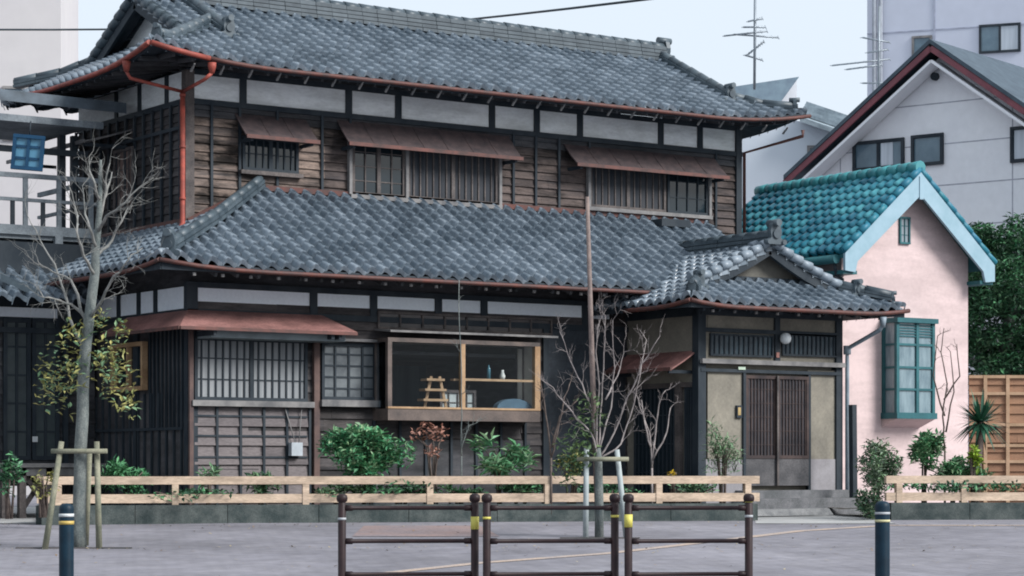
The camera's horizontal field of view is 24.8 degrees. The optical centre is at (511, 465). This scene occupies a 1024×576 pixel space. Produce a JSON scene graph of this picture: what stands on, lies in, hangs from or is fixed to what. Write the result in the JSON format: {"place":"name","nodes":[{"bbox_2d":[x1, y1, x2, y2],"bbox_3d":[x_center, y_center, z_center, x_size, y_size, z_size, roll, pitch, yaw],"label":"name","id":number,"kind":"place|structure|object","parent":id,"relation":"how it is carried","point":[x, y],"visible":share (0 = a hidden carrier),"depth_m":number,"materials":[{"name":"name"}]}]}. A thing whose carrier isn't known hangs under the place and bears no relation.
{"place":"outdoors","nodes":[
{"label":"outdoors","id":0,"kind":"place"},
{"bbox_2d":[0,507,35,522],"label":"concrete path","id":1,"kind":"structure","parent":0,"point":[30,515],"depth_m":33.39,"materials":[{"name":"grey concrete"}]},
{"bbox_2d":[0,0,77,494],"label":"building","id":2,"kind":"structure","parent":0,"point":[23,53],"depth_m":59.91,"materials":[{"name":"white paint"}]},
{"bbox_2d":[2,86,24,90],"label":"window","id":3,"kind":"structure","parent":2,"relation":"in","point":[3,87],"depth_m":59.76,"materials":[{"name":"white glass"}]},
{"bbox_2d":[0,28,105,30],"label":"power cable","id":4,"kind":"object","parent":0,"point":[52,29],"visible":0.7,"depth_m":42.34,"materials":[{"name":"black rubber"}]},
{"bbox_2d":[78,0,866,135],"label":"sky","id":5,"kind":"structure","parent":0,"point":[814,35],"materials":[{"name":"white"}]},
{"bbox_2d":[0,495,1023,575],"bbox_3d":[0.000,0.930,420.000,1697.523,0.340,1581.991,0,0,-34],"label":"pavement","id":6,"kind":"structure","parent":0,"point":[264,549],"depth_m":25.70,"materials":[{"name":"grey asphalt"}]},
{"bbox_2d":[0,451,27,518],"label":"shrub","id":7,"kind":"object","parent":6,"relation":"on","point":[6,474],"visible":1,"depth_m":28.78,"materials":[{"name":"green plant"}]},
{"bbox_2d":[30,469,60,517],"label":"potted plant","id":8,"kind":"object","parent":6,"relation":"on","point":[42,493],"visible":0.87,"depth_m":29.57,"materials":[{"name":"plant"}]},
{"bbox_2d":[0,241,105,518],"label":"annex house","id":9,"kind":"structure","parent":6,"relation":"on","point":[32,435],"depth_m":34.31,"materials":[{"name":"paint"}]},
{"bbox_2d":[3,318,30,459],"bbox_3d":[-7.273,-1.122,34.202,0.422,2.079,0.046,0,0,-34],"label":"sliding door","id":10,"kind":"structure","parent":9,"relation":"in","point":[16,346],"depth_m":34.20,"materials":[{"name":"black wood"}]},
{"bbox_2d":[31,318,59,459],"bbox_3d":[-6.901,-1.130,34.456,0.429,2.095,0.046,0,0,-34],"label":"sliding door","id":11,"kind":"structure","parent":9,"relation":"in","point":[45,426],"depth_m":34.44,"materials":[{"name":"black wood"}]},
{"bbox_2d":[0,89,125,244],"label":"balcony","id":12,"kind":"structure","parent":9,"relation":"attached to","point":[48,128],"depth_m":34.73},
{"bbox_2d":[10,121,45,171],"bbox_3d":[-6.854,-4.522,32.977,0.483,0.716,0.086,0,0,-2],"label":"blue lantern frame","id":13,"kind":"object","parent":12,"relation":"hanging from","point":[28,152],"visible":1,"depth_m":32.96,"materials":[{"name":"paint"}]},
{"bbox_2d":[59,503,73,575],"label":"bollard","id":14,"kind":"object","parent":6,"relation":"on","point":[66,539],"visible":1,"depth_m":20.54,"materials":[{"name":"blue metal"}]},
{"bbox_2d":[42,441,107,548],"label":"tree stakes","id":15,"kind":"object","parent":6,"relation":"on","point":[96,451],"visible":0.77,"depth_m":25.98,"materials":[{"name":"brown wood"}]},
{"bbox_2d":[1,127,166,546],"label":"staked tree","id":16,"kind":"object","parent":6,"relation":"on","point":[83,370],"visible":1,"depth_m":26.05,"materials":[{"name":"grey plant"}]},
{"bbox_2d":[16,537,639,548],"bbox_3d":[-1.995,0.897,26.806,7.271,0.089,0.395,0,0,-16],"label":"tree pit kerb","id":17,"kind":"object","parent":6,"relation":"on","point":[131,547],"visible":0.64,"depth_m":25.98,"materials":[{"name":"grey concrete"}]},
{"bbox_2d":[36,503,757,524],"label":"kerb wall","id":18,"kind":"structure","parent":6,"relation":"on","point":[184,514],"depth_m":31.09,"materials":[{"name":"concrete"}]},
{"bbox_2d":[37,476,759,504],"bbox_3d":[-1.395,0.330,31.300,9.781,0.376,0.120,0,0,-11],"label":"timber fence","id":19,"kind":"object","parent":18,"relation":"on","point":[305,497],"visible":0.9,"depth_m":31.23,"materials":[{"name":"brown wood"}]},
{"bbox_2d":[336,493,479,575],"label":"pipe barrier","id":20,"kind":"object","parent":6,"relation":"on","point":[473,508],"visible":1,"depth_m":20.84,"materials":[{"name":"brown metal"}]},
{"bbox_2d":[353,526,498,535],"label":"reddish path","id":21,"kind":"structure","parent":6,"relation":"on","point":[418,531],"depth_m":28.93,"materials":[{"name":"grey concrete"}]},
{"bbox_2d":[1,0,910,513],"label":"wooden townhouse","id":22,"kind":"structure","parent":6,"relation":"on","point":[347,196],"depth_m":35.53,"materials":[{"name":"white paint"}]},
{"bbox_2d":[113,146,133,212],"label":"window","id":23,"kind":"structure","parent":22,"relation":"in","point":[129,150],"depth_m":35.62,"materials":[{"name":"black wood"}]},
{"bbox_2d":[110,341,147,391],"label":"window","id":24,"kind":"structure","parent":22,"relation":"in","point":[142,345],"depth_m":33.92,"materials":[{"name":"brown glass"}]},
{"bbox_2d":[192,337,314,407],"bbox_3d":[-3.668,-1.317,32.996,1.938,0.967,0.110,0,0,-34],"label":"window","id":25,"kind":"structure","parent":22,"relation":"in","point":[230,373],"depth_m":32.99,"materials":[{"name":"white glass"}]},
{"bbox_2d":[240,135,303,178],"bbox_3d":[-3.586,-4.597,34.692,1.044,0.567,0.100,0,0,-34],"label":"window","id":26,"kind":"structure","parent":22,"relation":"in","point":[258,155],"depth_m":34.69,"materials":[{"name":"black glass"}]},
{"bbox_2d":[320,338,377,406],"bbox_3d":[-2.351,-1.349,33.876,0.995,0.987,0.140,0,0,-34],"label":"window","id":27,"kind":"structure","parent":22,"relation":"in","point":[347,369],"depth_m":33.89,"materials":[{"name":"grey glass"}]},
{"bbox_2d":[353,146,404,197],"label":"window","id":28,"kind":"structure","parent":22,"relation":"in","point":[379,171],"depth_m":35.76,"materials":[{"name":"grey glass"}]},
{"bbox_2d":[417,376,447,406],"bbox_3d":[-1.163,-1.091,34.457,0.454,0.469,0.180,0,0,-34],"label":"step stool","id":29,"kind":"object","parent":22,"relation":"on","point":[430,379],"visible":1,"depth_m":34.40,"materials":[{"name":"brown wood"}]},
{"bbox_2d":[409,151,497,202],"bbox_3d":[-0.928,-4.575,36.534,1.687,0.879,0.047,0,0,-34],"label":"window","id":30,"kind":"structure","parent":22,"relation":"in","point":[441,176],"depth_m":36.52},
{"bbox_2d":[373,337,540,421],"bbox_3d":[-0.806,-1.262,34.748,2.702,1.203,0.442,0,0,-34],"label":"bay window","id":31,"kind":"structure","parent":22,"relation":"in","point":[528,355],"depth_m":34.56,"materials":[{"name":"brown wood"}]},
{"bbox_2d":[439,390,475,407],"bbox_3d":[-0.826,-0.475,35.429,0.652,1.350,0.047,0,0,-34],"label":"paper screen","id":32,"kind":"object","parent":22,"relation":"on","point":[452,396],"visible":0.27,"depth_m":35.42,"materials":[{"name":"white paper"}]},
{"bbox_2d":[377,311,552,334],"bbox_3d":[-0.680,-2.140,35.068,3.134,0.256,0.046,0,0,-34],"label":"transom window","id":33,"kind":"structure","parent":22,"relation":"in","point":[380,325],"depth_m":35.04,"materials":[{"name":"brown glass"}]},
{"bbox_2d":[487,365,490,378],"bbox_3d":[-0.348,-1.403,34.879,0.056,0.210,0.055,0,0,-34],"label":"bottle","id":34,"kind":"object","parent":22,"relation":"on","point":[488,373],"visible":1,"depth_m":34.86,"materials":[{"name":"blue glass"}]},
{"bbox_2d":[500,370,504,378],"bbox_3d":[-0.144,-1.367,35.018,0.090,0.140,0.088,0,0,-34],"label":"vase","id":35,"kind":"object","parent":22,"relation":"on","point":[502,375],"visible":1,"depth_m":34.99,"materials":[{"name":"white ceramic"}]},
{"bbox_2d":[493,399,531,408],"bbox_3d":[0.006,-0.936,35.278,0.640,0.150,0.120,0,0,-34],"label":"blue cushion","id":36,"kind":"object","parent":22,"relation":"on","point":[513,403],"visible":1,"depth_m":35.22,"materials":[{"name":"fabric"}]},
{"bbox_2d":[591,167,665,211],"bbox_3d":[1.915,-4.632,38.473,1.573,0.814,0.047,0,0,-34],"label":"window","id":37,"kind":"structure","parent":22,"relation":"in","point":[610,188],"depth_m":38.46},
{"bbox_2d":[633,388,674,492],"bbox_3d":[2.219,-0.335,36.199,0.044,1.769,1.032,0,0,-34],"label":"door","id":38,"kind":"structure","parent":22,"relation":"in","point":[664,460],"depth_m":36.19,"materials":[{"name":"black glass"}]},
{"bbox_2d":[666,174,708,215],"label":"window","id":39,"kind":"structure","parent":22,"relation":"in","point":[684,194],"depth_m":39.17,"materials":[{"name":"black glass"}]},
{"bbox_2d":[684,387,691,501],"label":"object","id":40,"kind":"structure","parent":22,"relation":"in","point":[687,390],"depth_m":35.49,"materials":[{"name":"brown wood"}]},
{"bbox_2d":[709,333,773,357],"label":"transom window","id":41,"kind":"structure","parent":22,"relation":"in","point":[720,344],"depth_m":35.79,"materials":[{"name":"grey wood"}]},
{"bbox_2d":[746,375,775,485],"bbox_3d":[3.852,-0.541,36.016,0.656,1.704,0.044,0,0,-34],"label":"sliding door","id":42,"kind":"structure","parent":22,"relation":"in","point":[760,390],"depth_m":36.02,"materials":[{"name":"brown wood"}]},
{"bbox_2d":[776,376,808,485],"bbox_3d":[4.377,-0.541,36.340,0.656,1.704,0.044,0,0,-34],"label":"sliding door","id":43,"kind":"structure","parent":22,"relation":"in","point":[793,390],"depth_m":36.34,"materials":[{"name":"brown wood"}]},
{"bbox_2d":[781,334,836,357],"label":"transom window","id":44,"kind":"structure","parent":22,"relation":"in","point":[803,345],"depth_m":36.57,"materials":[{"name":"grey wood"}]},
{"bbox_2d":[0,522,1022,575],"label":"fallen leaves","id":45,"kind":"object","parent":6,"relation":"on","point":[504,547],"visible":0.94,"depth_m":26.31,"materials":[{"name":"brown plant"}]},
{"bbox_2d":[481,493,619,575],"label":"pipe barrier","id":46,"kind":"object","parent":6,"relation":"on","point":[613,508],"visible":1,"depth_m":20.84,"materials":[{"name":"brown metal"}]},
{"bbox_2d":[585,197,597,504],"bbox_3d":[0.971,-1.183,28.007,0.069,4.077,0.302,0,0,38],"label":"support pole","id":47,"kind":"object","parent":6,"relation":"on","point":[591,329],"visible":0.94,"depth_m":27.95,"materials":[{"name":"brown wood"}]},
{"bbox_2d":[528,296,664,536],"bbox_3d":[1.028,-0.612,27.821,1.674,2.985,0.925,0,0,11],"label":"staked tree","id":48,"kind":"object","parent":6,"relation":"on","point":[599,523],"visible":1,"depth_m":27.88,"materials":[{"name":"grey plant"}]},
{"bbox_2d":[577,448,628,536],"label":"tree stakes","id":49,"kind":"object","parent":6,"relation":"on","point":[617,458],"visible":0.76,"depth_m":27.81,"materials":[{"name":"grey wood"}]},
{"bbox_2d":[623,493,754,575],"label":"pipe barrier","id":50,"kind":"object","parent":6,"relation":"on","point":[747,508],"visible":1,"depth_m":20.83,"materials":[{"name":"brown metal"}]},
{"bbox_2d":[388,525,1023,571],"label":"road line","id":51,"kind":"object","parent":6,"relation":"on","point":[435,567],"visible":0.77,"depth_m":25.94,"materials":[{"name":"white paint"}]},
{"bbox_2d":[849,405,857,497],"bbox_3d":[5.302,-0.092,36.194,0.110,1.706,0.090,0,0,-34],"label":"dark post","id":52,"kind":"object","parent":6,"relation":"on","point":[853,488],"visible":0.86,"depth_m":36.16,"materials":[{"name":"black metal"}]},
{"bbox_2d":[742,161,997,502],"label":"pink house","id":53,"kind":"structure","parent":6,"relation":"on","point":[909,235],"depth_m":38.75,"materials":[{"name":"paint"}]},
{"bbox_2d":[899,216,910,243],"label":"attic window","id":54,"kind":"structure","parent":53,"relation":"in","point":[904,222],"depth_m":38.74,"materials":[{"name":"teal paint"}]},
{"bbox_2d":[881,317,938,427],"bbox_3d":[6.579,-1.532,38.564,0.930,1.801,0.420,0,0,-34],"label":"bay window","id":55,"kind":"structure","parent":53,"relation":"in","point":[908,386],"depth_m":38.41,"materials":[{"name":"teal paint"}]},
{"bbox_2d":[875,501,889,575],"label":"bollard","id":56,"kind":"object","parent":6,"relation":"on","point":[882,538],"visible":1,"depth_m":20.84,"materials":[{"name":"blue metal"}]},
{"bbox_2d":[866,502,1023,519],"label":"kerb wall","id":57,"kind":"structure","parent":6,"relation":"on","point":[967,511],"depth_m":32.65,"materials":[{"name":"concrete"}]},
{"bbox_2d":[884,476,1023,502],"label":"timber fence","id":58,"kind":"object","parent":57,"relation":"on","point":[898,495],"visible":0.92,"depth_m":32.67,"materials":[{"name":"brown wood"}]},
{"bbox_2d":[968,211,1023,390],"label":"evergreen tree","id":59,"kind":"object","parent":6,"relation":"on","point":[992,349],"visible":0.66,"depth_m":45.29,"materials":[{"name":"green plant"}]},
{"bbox_2d":[969,375,1023,501],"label":"tall panel fence","id":60,"kind":"object","parent":6,"relation":"on","point":[1008,391],"visible":0.65,"depth_m":39.98,"materials":[{"name":"brown wood"}]},
{"bbox_2d":[472,0,647,18],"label":"power cable","id":61,"kind":"object","parent":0,"point":[571,8],"visible":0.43,"depth_m":38.31,"materials":[{"name":"black rubber"}]},
{"bbox_2d":[698,416,747,502],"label":"bamboo grass","id":62,"kind":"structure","parent":0,"point":[724,455],"depth_m":33.57,"materials":[{"name":"green plant"}]},
{"bbox_2d":[735,77,798,120],"bbox_3d":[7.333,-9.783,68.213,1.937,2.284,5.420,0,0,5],"label":"grey roofed house","id":63,"kind":"structure","parent":0,"point":[782,90],"depth_m":65.51,"materials":[{"name":"white"}]},
{"bbox_2d":[722,0,778,89],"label":"tv antenna","id":64,"kind":"object","parent":63,"relation":"on","point":[754,36],"visible":1,"depth_m":54.98,"materials":[{"name":"metal"}]},
{"bbox_2d":[742,101,846,207],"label":"white house","id":65,"kind":"structure","parent":0,"point":[771,164],"depth_m":57.86,"materials":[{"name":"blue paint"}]},
{"bbox_2d":[807,145,814,152],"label":"window","id":66,"kind":"structure","parent":65,"relation":"in","point":[809,147],"depth_m":57.64,"materials":[{"name":"grey glass"}]},
{"bbox_2d":[755,514,892,522],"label":"entrance path","id":67,"kind":"structure","parent":0,"point":[847,518],"depth_m":32.77,"materials":[{"name":"concrete"}]},
{"bbox_2d":[758,508,832,515],"bbox_3d":[4.054,0.690,34.731,1.551,0.100,0.451,0,0,-32],"label":"step stone","id":68,"kind":"object","parent":67,"relation":"on","point":[793,511],"visible":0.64,"depth_m":34.60,"materials":[{"name":"grey stone"}]},
{"bbox_2d":[853,488,882,518],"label":"grey shrub","id":69,"kind":"object","parent":67,"relation":"on","point":[867,508],"visible":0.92,"depth_m":32.35,"materials":[{"name":"brown plant"}]},
{"bbox_2d":[783,39,1023,491],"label":"white gabled house","id":70,"kind":"structure","parent":0,"point":[951,117],"depth_m":51.89,"materials":[{"name":"white paint"}]},
{"bbox_2d":[830,6,890,86],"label":"tv antenna","id":71,"kind":"object","parent":70,"relation":"on","point":[878,65],"visible":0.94,"depth_m":59.98,"materials":[{"name":"metal"}]},
{"bbox_2d":[852,137,904,171],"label":"window","id":72,"kind":"structure","parent":70,"relation":"in","point":[871,154],"depth_m":52.93,"materials":[{"name":"grey glass"}]},
{"bbox_2d":[911,132,943,165],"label":"window","id":73,"kind":"structure","parent":70,"relation":"in","point":[927,148],"depth_m":52.17,"materials":[{"name":"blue glass"}]},
{"bbox_2d":[1010,126,1023,162],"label":"window","id":74,"kind":"structure","parent":70,"relation":"in","point":[1017,132],"depth_m":50.85,"materials":[{"name":"grey glass"}]},
{"bbox_2d":[867,0,1023,96],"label":"apartment block","id":75,"kind":"structure","parent":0,"point":[994,29],"depth_m":74.16,"materials":[{"name":"white paint"}]},
{"bbox_2d":[912,35,931,54],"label":"window","id":76,"kind":"structure","parent":75,"relation":"in","point":[917,41],"depth_m":74.41,"materials":[{"name":"blue glass"}]},
{"bbox_2d":[979,22,1020,53],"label":"window","id":77,"kind":"structure","parent":75,"relation":"in","point":[1003,37],"depth_m":73.50,"materials":[{"name":"grey glass"}]},
{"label":"soil","id":78,"kind":"object","parent":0,"visible":0},
{"bbox_2d":[853,436,904,500],"bbox_3d":[5.252,0.123,33.180,0.733,1.082,0.676,0,0,-34],"label":"grey shrub","id":79,"kind":"object","parent":78,"relation":"on","point":[877,470],"visible":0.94,"depth_m":33.13,"materials":[{"name":"brown plant"}]},
{"bbox_2d":[906,427,946,502],"bbox_3d":[6.005,0.053,33.784,0.702,1.218,0.486,0,0,-34],"label":"leafy shrub","id":80,"kind":"object","parent":78,"relation":"on","point":[925,445],"visible":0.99,"depth_m":33.72,"materials":[{"name":"green plant"}]},
{"bbox_2d":[929,328,959,502],"bbox_3d":[6.256,-0.677,33.637,0.482,2.674,0.378,0,0,-4],"label":"bare sapling","id":81,"kind":"object","parent":78,"relation":"on","point":[942,408],"visible":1,"depth_m":33.72,"materials":[{"name":"brown plant"}]},
{"bbox_2d":[883,474,1023,501],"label":"ivy clump","id":82,"kind":"object","parent":78,"relation":"on","point":[974,487],"visible":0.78,"depth_m":32.98,"materials":[{"name":"green plant"}]},
{"bbox_2d":[929,455,995,502],"bbox_3d":[6.456,0.245,33.608,0.928,0.842,0.766,0,0,-23],"label":"leafy shrub","id":83,"kind":"object","parent":78,"relation":"on","point":[954,466],"visible":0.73,"depth_m":33.48,"materials":[{"name":"green plant"}]},
{"bbox_2d":[965,444,985,491],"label":"yellow plant","id":84,"kind":"object","parent":78,"relation":"on","point":[975,459],"visible":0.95,"depth_m":33.38,"materials":[{"name":"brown plant"}]},
{"bbox_2d":[950,387,1011,501],"bbox_3d":[6.888,-0.248,34.191,1.028,1.828,1.044,0,0,-34],"label":"yucca","id":85,"kind":"object","parent":78,"relation":"on","point":[980,427],"visible":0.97,"depth_m":34.12,"materials":[{"name":"green plant"}]},
{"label":"soil","id":86,"kind":"object","parent":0,"visible":0},
{"bbox_2d":[92,455,151,504],"bbox_3d":[-5.151,0.250,31.206,1.057,0.831,0.704,0,0,-57],"label":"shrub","id":87,"kind":"object","parent":86,"relation":"on","point":[112,469],"visible":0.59,"depth_m":31.03,"materials":[{"name":"green plant"}]},
{"bbox_2d":[126,484,240,504],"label":"ivy clump","id":88,"kind":"object","parent":86,"relation":"on","point":[202,490],"visible":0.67,"depth_m":30.75,"materials":[{"name":"green plant"}]},
{"bbox_2d":[196,462,222,504],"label":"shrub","id":89,"kind":"object","parent":86,"relation":"on","point":[213,471],"visible":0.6,"depth_m":31.27,"materials":[{"name":"green plant"}]},
{"bbox_2d":[241,470,282,504],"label":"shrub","id":90,"kind":"object","parent":86,"relation":"on","point":[261,488],"visible":0.56,"depth_m":31.36,"materials":[{"name":"green plant"}]},
{"bbox_2d":[310,484,372,503],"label":"ivy clump","id":91,"kind":"object","parent":86,"relation":"on","point":[342,488],"visible":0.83,"depth_m":31.28,"materials":[{"name":"green plant"}]},
{"bbox_2d":[315,422,417,503],"bbox_3d":[-1.990,0.036,31.596,1.280,1.257,1.076,0,0,-34],"label":"round shrub","id":92,"kind":"object","parent":86,"relation":"on","point":[350,445],"visible":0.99,"depth_m":31.45,"materials":[{"name":"green plant"}]},
{"bbox_2d":[348,478,444,503],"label":"ivy clump","id":93,"kind":"object","parent":86,"relation":"on","point":[389,489],"visible":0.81,"depth_m":31.35,"materials":[{"name":"green plant"}]},
{"bbox_2d":[409,421,450,503],"bbox_3d":[-1.095,0.026,31.747,0.535,1.274,0.617,0,0,-34],"label":"red leaf shrub","id":94,"kind":"object","parent":86,"relation":"on","point":[433,469],"visible":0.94,"depth_m":31.80,"materials":[{"name":"brown plant"}]},
{"bbox_2d":[436,484,488,503],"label":"ivy clump","id":95,"kind":"object","parent":86,"relation":"on","point":[449,487],"visible":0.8,"depth_m":31.75,"materials":[{"name":"green plant"}]},
{"bbox_2d":[448,280,485,503],"bbox_3d":[-0.616,-0.943,31.767,0.602,3.205,0.206,0,0,26],"label":"bare sapling","id":96,"kind":"object","parent":86,"relation":"on","point":[462,440],"visible":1,"depth_m":31.79,"materials":[{"name":"grey plant"}]},
{"bbox_2d":[465,427,540,503],"bbox_3d":[-0.127,0.064,31.935,1.045,1.199,1.013,0,0,-34],"label":"rhododendron","id":97,"kind":"object","parent":86,"relation":"on","point":[499,464],"visible":0.98,"depth_m":31.86,"materials":[{"name":"green plant"}]},
{"bbox_2d":[493,484,542,503],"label":"ivy clump","id":98,"kind":"object","parent":86,"relation":"on","point":[521,488],"visible":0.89,"depth_m":31.74,"materials":[{"name":"green plant"}]},
{"bbox_2d":[535,365,581,513],"bbox_3d":[0.607,-0.350,31.500,0.709,2.020,0.311,0,0,-8],"label":"bare sapling","id":99,"kind":"object","parent":86,"relation":"on","point":[556,430],"visible":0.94,"depth_m":31.56,"materials":[{"name":"brown plant"}]},
{"bbox_2d":[553,448,583,503],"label":"leafy shrub","id":100,"kind":"object","parent":86,"relation":"on","point":[573,487],"visible":0.45,"depth_m":31.96,"materials":[{"name":"green plant"}]},
{"bbox_2d":[577,484,644,503],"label":"ivy clump","id":101,"kind":"object","parent":86,"relation":"on","point":[609,487],"visible":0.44,"depth_m":32.18,"materials":[{"name":"green plant"}]},
{"bbox_2d":[633,383,682,502],"bbox_3d":[2.048,-0.270,33.006,0.813,1.860,0.306,0,0,3],"label":"bare sapling","id":102,"kind":"object","parent":86,"relation":"on","point":[648,432],"visible":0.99,"depth_m":33.01,"materials":[{"name":"plant"}]},
{"bbox_2d":[666,469,676,502],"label":"yellow flower","id":103,"kind":"object","parent":86,"relation":"on","point":[672,489],"visible":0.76,"depth_m":32.39,"materials":[{"name":"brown plant"}]},
{"bbox_2d":[667,484,719,502],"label":"ivy clump","id":104,"kind":"object","parent":86,"relation":"on","point":[698,488],"visible":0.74,"depth_m":32.63,"materials":[{"name":"green plant"}]}
]}

